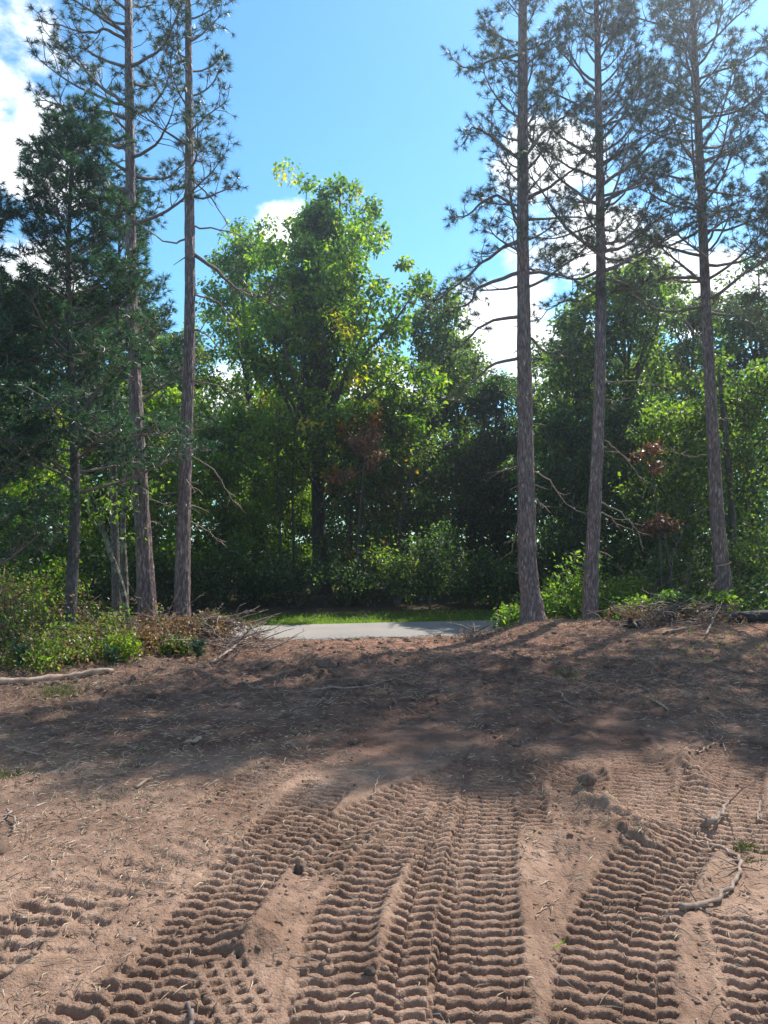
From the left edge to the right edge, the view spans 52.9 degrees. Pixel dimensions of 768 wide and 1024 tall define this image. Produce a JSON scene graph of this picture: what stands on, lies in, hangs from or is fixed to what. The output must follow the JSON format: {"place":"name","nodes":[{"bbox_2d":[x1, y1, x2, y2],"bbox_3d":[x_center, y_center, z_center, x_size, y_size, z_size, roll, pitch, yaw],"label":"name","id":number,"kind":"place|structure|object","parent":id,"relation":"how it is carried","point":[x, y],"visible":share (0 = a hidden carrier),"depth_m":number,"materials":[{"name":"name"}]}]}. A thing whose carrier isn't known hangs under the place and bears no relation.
{"place":"outdoors","nodes":[
{"label":"outdoors","id":0,"kind":"place"},
{"bbox_2d":[13,617,602,639],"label":"road","id":1,"kind":"structure","parent":0,"point":[360,630],"depth_m":15.47,"materials":[{"name":"concrete"}]},
{"bbox_2d":[23,608,601,629],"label":"grass verge","id":2,"kind":"object","parent":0,"point":[412,616],"depth_m":17.59,"materials":[{"name":"green plant"}]},
{"bbox_2d":[0,543,767,1023],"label":"ground","id":3,"kind":"structure","parent":0,"point":[510,963],"depth_m":4.07,"materials":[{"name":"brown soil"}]},
{"bbox_2d":[0,574,44,665],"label":"shrub","id":4,"kind":"object","parent":3,"relation":"on","point":[12,618],"visible":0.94,"depth_m":9.19,"materials":[{"name":"green plant"}]},
{"bbox_2d":[0,572,58,640],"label":"shrub","id":5,"kind":"object","parent":3,"relation":"on","point":[15,593],"visible":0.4,"depth_m":10.92,"materials":[{"name":"green plant"}]},
{"bbox_2d":[0,178,84,565],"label":"white pine","id":6,"kind":"object","parent":3,"relation":"on","point":[8,514],"visible":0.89,"depth_m":9.62,"materials":[{"name":"green plant"}]},
{"bbox_2d":[0,625,87,676],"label":"shrub","id":7,"kind":"object","parent":3,"relation":"on","point":[34,652],"visible":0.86,"depth_m":9.07,"materials":[{"name":"green plant"}]},
{"bbox_2d":[0,576,94,663],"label":"shrub","id":8,"kind":"object","parent":3,"relation":"on","point":[17,633],"visible":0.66,"depth_m":9.73,"materials":[{"name":"green plant"}]},
{"bbox_2d":[0,395,99,623],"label":"understory tree","id":9,"kind":"object","parent":3,"relation":"on","point":[29,484],"visible":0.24,"depth_m":15.89,"materials":[{"name":"green plant"}]},
{"bbox_2d":[0,265,99,606],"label":"broadleaf tree","id":10,"kind":"object","parent":3,"relation":"on","point":[31,476],"visible":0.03,"depth_m":18.84,"materials":[{"name":"green plant"}]},
{"bbox_2d":[0,668,113,684],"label":"log","id":11,"kind":"object","parent":3,"relation":"on","point":[24,680],"visible":0.94,"depth_m":8.60,"materials":[{"name":"brown wood"}]},
{"bbox_2d":[0,552,116,637],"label":"shrub","id":12,"kind":"object","parent":3,"relation":"on","point":[52,598],"visible":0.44,"depth_m":11.26,"materials":[{"name":"green plant"}]},
{"bbox_2d":[0,522,119,617],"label":"shrub","id":13,"kind":"object","parent":3,"relation":"on","point":[52,555],"visible":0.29,"depth_m":16.32,"materials":[{"name":"green plant"}]},
{"bbox_2d":[22,612,110,661],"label":"shrub","id":14,"kind":"object","parent":3,"relation":"on","point":[58,631],"visible":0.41,"depth_m":9.83,"materials":[{"name":"green plant"}]},
{"bbox_2d":[58,607,131,645],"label":"shrub","id":15,"kind":"object","parent":3,"relation":"on","point":[107,621],"visible":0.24,"depth_m":10.51,"materials":[{"name":"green plant"}]},
{"bbox_2d":[18,285,173,584],"bbox_3d":[-8.919,-1.975,21.945,4.974,9.075,4.874,-1,-2,18],"label":"broadleaf tree","id":16,"kind":"object","parent":3,"relation":"on","point":[97,495],"visible":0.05,"depth_m":21.72,"materials":[{"name":"green plant"}]},
{"bbox_2d":[50,615,143,666],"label":"shrub","id":17,"kind":"object","parent":3,"relation":"on","point":[83,653],"visible":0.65,"depth_m":9.54,"materials":[{"name":"green plant"}]},
{"bbox_2d":[76,595,134,630],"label":"shrub","id":18,"kind":"object","parent":3,"relation":"on","point":[93,606],"visible":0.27,"depth_m":11.54,"materials":[{"name":"green plant"}]},
{"bbox_2d":[44,547,169,615],"bbox_3d":[-6.304,1.584,17.342,2.287,1.648,2.206,-1,-2,37],"label":"shrub","id":19,"kind":"object","parent":3,"relation":"on","point":[106,589],"visible":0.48,"depth_m":17.16,"materials":[{"name":"green plant"}]},
{"bbox_2d":[60,610,153,663],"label":"shrub","id":20,"kind":"object","parent":3,"relation":"on","point":[125,644],"visible":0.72,"depth_m":9.76,"materials":[{"name":"green plant"}]},
{"bbox_2d":[44,366,170,597],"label":"understory tree","id":21,"kind":"object","parent":3,"relation":"on","point":[83,513],"visible":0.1,"depth_m":19.22,"materials":[{"name":"green plant"}]},
{"bbox_2d":[67,474,153,629],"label":"sapling","id":22,"kind":"object","parent":3,"relation":"on","point":[100,521],"visible":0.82,"depth_m":11.86,"materials":[{"name":"green plant"}]},
{"bbox_2d":[0,87,223,638],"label":"white pine","id":23,"kind":"object","parent":3,"relation":"on","point":[59,145],"visible":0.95,"depth_m":10.19,"materials":[{"name":"green plant"}]},
{"bbox_2d":[28,164,223,622],"bbox_3d":[-4.477,-1.896,13.811,3.367,8.700,3.209,0,-2,0],"label":"white pine","id":24,"kind":"object","parent":3,"relation":"on","point":[156,381],"visible":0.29,"depth_m":13.74,"materials":[{"name":"green plant"}]},
{"bbox_2d":[21,0,243,628],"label":"red pine","id":25,"kind":"object","parent":3,"relation":"on","point":[145,574],"visible":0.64,"depth_m":12.37,"materials":[{"name":"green plant"}]},
{"bbox_2d":[85,304,205,585],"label":"broadleaf tree","id":26,"kind":"object","parent":3,"relation":"on","point":[162,358],"visible":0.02,"depth_m":25.40,"materials":[{"name":"green plant"}]},
{"bbox_2d":[117,403,178,620],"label":"sapling","id":27,"kind":"object","parent":3,"relation":"on","point":[124,567],"visible":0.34,"depth_m":13.37,"materials":[{"name":"green plant"}]},
{"bbox_2d":[95,382,216,605],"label":"understory tree","id":28,"kind":"object","parent":3,"relation":"on","point":[156,403],"visible":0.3,"depth_m":18.33,"materials":[{"name":"green plant"}]},
{"bbox_2d":[129,602,184,653],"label":"shrub","id":29,"kind":"object","parent":3,"relation":"on","point":[148,634],"visible":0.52,"depth_m":10.46,"materials":[{"name":"brown plant"}]},
{"bbox_2d":[120,529,197,610],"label":"shrub","id":30,"kind":"object","parent":3,"relation":"on","point":[165,586],"visible":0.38,"depth_m":18.03,"materials":[{"name":"green plant"}]},
{"bbox_2d":[94,592,236,639],"bbox_3d":[-3.201,1.568,11.412,2.055,0.804,1.684,0,-2,-13],"label":"brush pile","id":31,"kind":"object","parent":3,"relation":"on","point":[190,622],"visible":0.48,"depth_m":11.26,"materials":[{"name":"brown wood"}]},
{"bbox_2d":[137,613,208,660],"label":"shrub","id":32,"kind":"object","parent":3,"relation":"on","point":[179,647],"visible":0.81,"depth_m":10.26,"materials":[{"name":"green plant"}]},
{"bbox_2d":[143,305,227,533],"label":"broadleaf tree","id":33,"kind":"object","parent":3,"relation":"on","point":[175,338],"visible":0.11,"depth_m":28.60,"materials":[{"name":"green plant"}]},
{"bbox_2d":[120,0,288,631],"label":"red pine","id":34,"kind":"object","parent":3,"relation":"on","point":[182,581],"visible":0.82,"depth_m":12.24,"materials":[{"name":"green plant"}]},
{"bbox_2d":[172,532,261,610],"bbox_3d":[-4.068,1.464,18.545,2.065,1.999,2.900,1,-2,-27],"label":"shrub","id":35,"kind":"object","parent":3,"relation":"on","point":[212,580],"visible":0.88,"depth_m":18.34,"materials":[{"name":"green plant"}]},
{"bbox_2d":[172,414,270,602],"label":"understory tree","id":36,"kind":"object","parent":3,"relation":"on","point":[210,435],"visible":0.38,"depth_m":20.09,"materials":[{"name":"green plant"}]},
{"bbox_2d":[163,603,282,639],"bbox_3d":[-2.519,1.664,11.560,2.072,0.579,1.383,1,-2,-25],"label":"brush pile","id":37,"kind":"object","parent":3,"relation":"on","point":[230,625],"visible":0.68,"depth_m":11.45,"materials":[{"name":"brown wood"}]},
{"bbox_2d":[191,449,263,604],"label":"understory tree","id":38,"kind":"object","parent":3,"relation":"on","point":[217,465],"visible":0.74,"depth_m":19.35,"materials":[{"name":"green plant"}]},
{"bbox_2d":[160,615,305,659],"bbox_3d":[-1.971,1.675,10.526,1.795,0.568,1.545,0,-2,0],"label":"brush pile","id":39,"kind":"object","parent":3,"relation":"on","point":[234,641],"visible":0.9,"depth_m":10.54,"materials":[{"name":"brown wood"}]},
{"bbox_2d":[181,213,302,585],"bbox_3d":[-4.942,-4.116,27.246,4.382,13.691,4.808,1,-2,-26],"label":"broadleaf tree","id":40,"kind":"object","parent":3,"relation":"on","point":[239,247],"visible":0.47,"depth_m":26.76,"materials":[{"name":"green plant"}]},
{"bbox_2d":[210,549,303,608],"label":"shrub","id":41,"kind":"object","parent":3,"relation":"on","point":[249,592],"visible":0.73,"depth_m":18.95,"materials":[{"name":"green plant"}]},
{"bbox_2d":[201,392,314,581],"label":"understory tree","id":42,"kind":"object","parent":3,"relation":"on","point":[269,430],"visible":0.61,"depth_m":20.57,"materials":[{"name":"green plant"}]},
{"bbox_2d":[257,408,300,598],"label":"sapling","id":43,"kind":"object","parent":3,"relation":"on","point":[277,490],"visible":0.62,"depth_m":21.01,"materials":[{"name":"green plant"}]},
{"bbox_2d":[241,440,325,586],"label":"understory tree","id":44,"kind":"object","parent":3,"relation":"on","point":[305,494],"visible":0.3,"depth_m":24.78,"materials":[{"name":"green plant"}]},
{"bbox_2d":[246,548,333,608],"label":"shrub","id":45,"kind":"object","parent":3,"relation":"on","point":[298,588],"visible":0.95,"depth_m":18.76,"materials":[{"name":"green plant"}]},
{"bbox_2d":[275,398,331,563],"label":"sapling","id":46,"kind":"object","parent":3,"relation":"on","point":[293,510],"visible":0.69,"depth_m":21.50,"materials":[{"name":"green plant"}]},
{"bbox_2d":[254,385,365,559],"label":"understory tree","id":47,"kind":"object","parent":3,"relation":"on","point":[305,531],"visible":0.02,"depth_m":27.73,"materials":[{"name":"green plant"}]},
{"bbox_2d":[226,157,451,594],"bbox_3d":[-1.413,-4.208,23.010,6.488,13.644,6.286,0,-2,0],"label":"broadleaf tree","id":48,"kind":"object","parent":3,"relation":"on","point":[321,289],"visible":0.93,"depth_m":21.98,"materials":[{"name":"green plant"}]},
{"bbox_2d":[300,537,390,606],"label":"shrub","id":49,"kind":"object","parent":3,"relation":"on","point":[356,586],"visible":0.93,"depth_m":19.06,"materials":[{"name":"green plant"}]},
{"bbox_2d":[333,425,389,603],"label":"dying sapling","id":50,"kind":"object","parent":3,"relation":"on","point":[360,441],"visible":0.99,"depth_m":20.00,"materials":[{"name":"plant"}]},
{"bbox_2d":[307,400,427,574],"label":"understory tree","id":51,"kind":"object","parent":3,"relation":"on","point":[343,504],"visible":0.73,"depth_m":21.33,"materials":[{"name":"green plant"}]},
{"bbox_2d":[328,387,420,571],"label":"broadleaf tree","id":52,"kind":"object","parent":3,"relation":"on","point":[368,513],"visible":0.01,"depth_m":30.36,"materials":[{"name":"green plant"}]},
{"bbox_2d":[0,541,766,605],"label":"underbrush","id":53,"kind":"object","parent":3,"relation":"on","point":[404,601],"visible":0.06,"depth_m":22.10,"materials":[{"name":"green plant"}]},
{"bbox_2d":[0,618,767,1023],"bbox_3d":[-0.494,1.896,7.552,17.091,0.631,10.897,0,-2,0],"label":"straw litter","id":54,"kind":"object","parent":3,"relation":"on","point":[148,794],"visible":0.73,"depth_m":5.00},
{"bbox_2d":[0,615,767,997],"bbox_3d":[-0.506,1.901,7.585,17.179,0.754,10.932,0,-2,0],"label":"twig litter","id":55,"kind":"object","parent":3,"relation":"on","point":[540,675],"visible":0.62,"depth_m":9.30,"materials":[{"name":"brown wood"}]},
{"bbox_2d":[0,618,767,1004],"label":"dark clod scatter","id":56,"kind":"object","parent":3,"relation":"on","point":[4,846],"visible":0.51,"depth_m":8.39,"materials":[{"name":"brown soil"}]},
{"bbox_2d":[0,397,767,572],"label":"thicket","id":57,"kind":"object","parent":3,"relation":"on","point":[167,509],"visible":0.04,"depth_m":33.51,"materials":[{"name":"green plant"}]},
{"bbox_2d":[0,350,767,566],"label":"wood","id":58,"kind":"object","parent":3,"relation":"on","point":[537,382],"depth_m":39.67,"materials":[{"name":"green plant"}]},
{"bbox_2d":[0,666,767,1023],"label":"dirt clod scatter","id":59,"kind":"object","parent":3,"relation":"on","point":[386,968],"visible":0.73,"depth_m":3.46,"materials":[{"name":"brown soil"}]},
{"bbox_2d":[358,535,444,606],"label":"shrub","id":60,"kind":"object","parent":3,"relation":"on","point":[394,584],"visible":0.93,"depth_m":18.95,"materials":[{"name":"green plant"}]},
{"bbox_2d":[341,384,467,595],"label":"understory tree","id":61,"kind":"object","parent":3,"relation":"on","point":[419,410],"visible":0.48,"depth_m":22.10,"materials":[{"name":"green plant"}]},
{"bbox_2d":[389,428,453,599],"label":"sapling","id":62,"kind":"object","parent":3,"relation":"on","point":[423,455],"visible":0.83,"depth_m":21.44,"materials":[{"name":"plant"}]},
{"bbox_2d":[397,515,465,608],"bbox_3d":[1.165,1.253,19.017,1.684,2.355,2.348,0,-2,0],"label":"shrub","id":63,"kind":"object","parent":3,"relation":"on","point":[430,567],"visible":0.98,"depth_m":18.70,"materials":[{"name":"green plant"}]},
{"bbox_2d":[381,279,491,588],"bbox_3d":[1.582,-2.449,25.084,3.488,10.172,3.239,1,-2,-24],"label":"broadleaf tree","id":64,"kind":"object","parent":3,"relation":"on","point":[421,342],"visible":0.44,"depth_m":24.87,"materials":[{"name":"green plant"}]},
{"bbox_2d":[414,435,492,574],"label":"understory tree","id":65,"kind":"object","parent":3,"relation":"on","point":[465,461],"visible":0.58,"depth_m":23.34,"materials":[{"name":"green plant"}]},
{"bbox_2d":[401,325,508,568],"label":"broadleaf tree","id":66,"kind":"object","parent":3,"relation":"on","point":[465,423],"visible":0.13,"depth_m":26.48,"materials":[{"name":"green plant"}]},
{"bbox_2d":[433,545,510,605],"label":"shrub","id":67,"kind":"object","parent":3,"relation":"on","point":[464,584],"visible":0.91,"depth_m":19.34,"materials":[{"name":"green plant"}]},
{"bbox_2d":[436,364,548,592],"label":"broadleaf tree","id":68,"kind":"object","parent":3,"relation":"on","point":[491,390],"visible":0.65,"depth_m":23.52,"materials":[{"name":"green plant"}]},
{"bbox_2d":[451,423,544,570],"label":"understory tree","id":69,"kind":"object","parent":3,"relation":"on","point":[486,524],"visible":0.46,"depth_m":23.32,"materials":[{"name":"green plant"}]},
{"bbox_2d":[483,602,519,629],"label":"shrub","id":70,"kind":"object","parent":3,"relation":"on","point":[511,618],"visible":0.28,"depth_m":13.93,"materials":[{"name":"green plant"}]},
{"bbox_2d":[403,0,621,623],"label":"red pine","id":71,"kind":"object","parent":3,"relation":"on","point":[531,605],"visible":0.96,"depth_m":12.91,"materials":[{"name":"green plant"}]},
{"bbox_2d":[469,550,567,607],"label":"shrub","id":72,"kind":"object","parent":3,"relation":"on","point":[514,590],"visible":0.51,"depth_m":19.14,"materials":[{"name":"green plant"}]},
{"bbox_2d":[509,530,608,604],"bbox_3d":[4.209,1.496,19.164,2.292,2.092,2.680,0,-2,0],"label":"shrub","id":73,"kind":"object","parent":3,"relation":"on","point":[565,567],"visible":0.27,"depth_m":18.78,"materials":[{"name":"green plant"}]},
{"bbox_2d":[508,542,618,619],"bbox_3d":[3.435,1.593,14.942,1.692,2.044,1.971,0,-2,-13],"label":"shrub","id":74,"kind":"object","parent":3,"relation":"on","point":[561,605],"visible":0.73,"depth_m":14.69,"materials":[{"name":"green plant"}]},
{"bbox_2d":[514,398,628,583],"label":"understory tree","id":75,"kind":"object","parent":3,"relation":"on","point":[561,432],"visible":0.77,"depth_m":19.15,"materials":[{"name":"green plant"}]},
{"bbox_2d":[516,290,627,598],"bbox_3d":[5.482,-1.822,21.802,3.077,8.748,3.313,0,-2,-9],"label":"broadleaf tree","id":76,"kind":"object","parent":3,"relation":"on","point":[573,327],"visible":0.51,"depth_m":21.55,"materials":[{"name":"green plant"}]},
{"bbox_2d":[516,331,633,556],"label":"broadleaf tree","id":77,"kind":"object","parent":3,"relation":"on","point":[535,359],"visible":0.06,"depth_m":27.03,"materials":[{"name":"green plant"}]},
{"bbox_2d":[546,523,652,612],"bbox_3d":[5.257,1.475,18.524,2.486,2.548,2.031,0,-2,0],"label":"shrub","id":78,"kind":"object","parent":3,"relation":"on","point":[616,570],"visible":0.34,"depth_m":18.44,"materials":[{"name":"green plant"}]},
{"bbox_2d":[514,0,713,620],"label":"red pine","id":79,"kind":"object","parent":3,"relation":"on","point":[590,602],"visible":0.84,"depth_m":13.30,"materials":[{"name":"green plant"}]},
{"bbox_2d":[598,570,667,619],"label":"shrub","id":80,"kind":"object","parent":3,"relation":"on","point":[635,585],"visible":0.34,"depth_m":15.30,"materials":[{"name":"green plant"}]},
{"bbox_2d":[533,250,735,577],"bbox_3d":[6.940,-2.337,21.866,4.431,9.864,4.522,1,-2,-21],"label":"broadleaf tree","id":81,"kind":"object","parent":3,"relation":"on","point":[621,309],"visible":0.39,"depth_m":21.46,"materials":[{"name":"green plant"}]},
{"bbox_2d":[581,390,707,591],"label":"understory tree","id":82,"kind":"object","parent":3,"relation":"on","point":[618,426],"visible":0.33,"depth_m":19.34,"materials":[{"name":"green plant"}]},
{"bbox_2d":[627,439,667,591],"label":"dying sapling","id":83,"kind":"object","parent":3,"relation":"on","point":[654,450],"visible":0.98,"depth_m":15.25,"materials":[{"name":"brown plant"}]},
{"bbox_2d":[573,596,726,630],"bbox_3d":[4.396,1.629,12.445,2.497,0.571,1.817,0,-2,0],"label":"brush pile","id":84,"kind":"object","parent":3,"relation":"on","point":[631,611],"visible":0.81,"depth_m":12.51,"materials":[{"name":"brown wood"}]},
{"bbox_2d":[603,544,701,599],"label":"shrub","id":85,"kind":"object","parent":3,"relation":"on","point":[678,568],"visible":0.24,"depth_m":15.79,"materials":[{"name":"green plant"}]},
{"bbox_2d":[606,343,701,571],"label":"broadleaf tree","id":86,"kind":"object","parent":3,"relation":"on","point":[618,360],"visible":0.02,"depth_m":29.13,"materials":[{"name":"green plant"}]},
{"bbox_2d":[636,512,684,592],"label":"dying sapling","id":87,"kind":"object","parent":3,"relation":"on","point":[660,522],"visible":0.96,"depth_m":14.96,"materials":[{"name":"brown plant"}]},
{"bbox_2d":[648,586,702,618],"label":"shrub","id":88,"kind":"object","parent":3,"relation":"on","point":[673,595],"visible":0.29,"depth_m":13.11,"materials":[{"name":"green plant"}]},
{"bbox_2d":[608,396,746,595],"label":"understory tree","id":89,"kind":"object","parent":3,"relation":"on","point":[660,425],"visible":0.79,"depth_m":16.80,"materials":[{"name":"green plant"}]},
{"bbox_2d":[606,0,767,595],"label":"red pine","id":90,"kind":"object","parent":3,"relation":"on","point":[706,297],"visible":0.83,"depth_m":14.14,"materials":[{"name":"green plant"}]},
{"bbox_2d":[617,580,762,628],"bbox_3d":[5.006,1.534,12.731,2.193,0.780,1.990,0,-2,0],"label":"brush pile","id":91,"kind":"object","parent":3,"relation":"on","point":[689,616],"visible":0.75,"depth_m":12.55,"materials":[{"name":"brown wood"}]},
{"bbox_2d":[630,285,761,589],"bbox_3d":[9.947,-2.679,25.222,4.808,10.679,4.382,0,-2,1],"label":"broadleaf tree","id":92,"kind":"object","parent":3,"relation":"on","point":[684,348],"visible":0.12,"depth_m":24.93,"materials":[{"name":"green plant"}]},
{"bbox_2d":[643,509,756,594],"bbox_3d":[7.184,1.240,18.425,3.030,2.587,2.626,1,-2,-33],"label":"shrub","id":93,"kind":"object","parent":3,"relation":"on","point":[705,561],"visible":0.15,"depth_m":18.14,"materials":[{"name":"green plant"}]},
{"bbox_2d":[649,817,760,909],"bbox_3d":[1.515,1.711,3.828,0.795,0.145,0.742,1,-2,-23],"label":"fallen branch","id":94,"kind":"object","parent":3,"relation":"on","point":[696,904],"visible":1,"depth_m":3.62,"materials":[{"name":"brown wood"}]},
{"bbox_2d":[677,781,755,827],"bbox_3d":[1.871,1.627,4.393,0.360,0.311,0.362,0,-2,0],"label":"broken root","id":95,"kind":"object","parent":3,"relation":"on","point":[709,822],"visible":1,"depth_m":4.33,"materials":[{"name":"brown wood"}]},
{"bbox_2d":[695,589,750,617],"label":"shrub","id":96,"kind":"object","parent":3,"relation":"on","point":[726,599],"visible":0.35,"depth_m":13.44,"materials":[{"name":"green plant"}]},
{"bbox_2d":[680,346,767,586],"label":"understory tree","id":97,"kind":"object","parent":3,"relation":"on","point":[759,389],"visible":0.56,"depth_m":17.35,"materials":[{"name":"green plant"}]},
{"bbox_2d":[684,372,766,610],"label":"sapling","id":98,"kind":"object","parent":3,"relation":"on","point":[731,503],"visible":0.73,"depth_m":16.48,"materials":[{"name":"green plant"}]},
{"bbox_2d":[689,253,767,571],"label":"broadleaf tree","id":99,"kind":"object","parent":3,"relation":"on","point":[736,329],"visible":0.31,"depth_m":21.72,"materials":[{"name":"green plant"}]},
{"bbox_2d":[706,516,767,605],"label":"shrub","id":100,"kind":"object","parent":3,"relation":"on","point":[754,566],"visible":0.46,"depth_m":15.43,"materials":[{"name":"green plant"}]},
{"bbox_2d":[716,23,767,353],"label":"red pine","id":101,"kind":"object","parent":3,"relation":"on","point":[763,162],"visible":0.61,"depth_m":15.22,"materials":[{"name":"green plant"}]},
{"bbox_2d":[729,610,767,624],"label":"log","id":102,"kind":"object","parent":3,"relation":"on","point":[754,618],"visible":0.71,"depth_m":12.44,"materials":[{"name":"grey wood"}]},
{"bbox_2d":[731,567,767,611],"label":"shrub","id":103,"kind":"object","parent":3,"relation":"on","point":[762,594],"visible":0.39,"depth_m":14.37,"materials":[{"name":"green plant"}]},
{"bbox_2d":[0,0,767,542],"label":"sky","id":104,"kind":"structure","parent":0,"point":[363,90],"materials":[{"name":"blue"}]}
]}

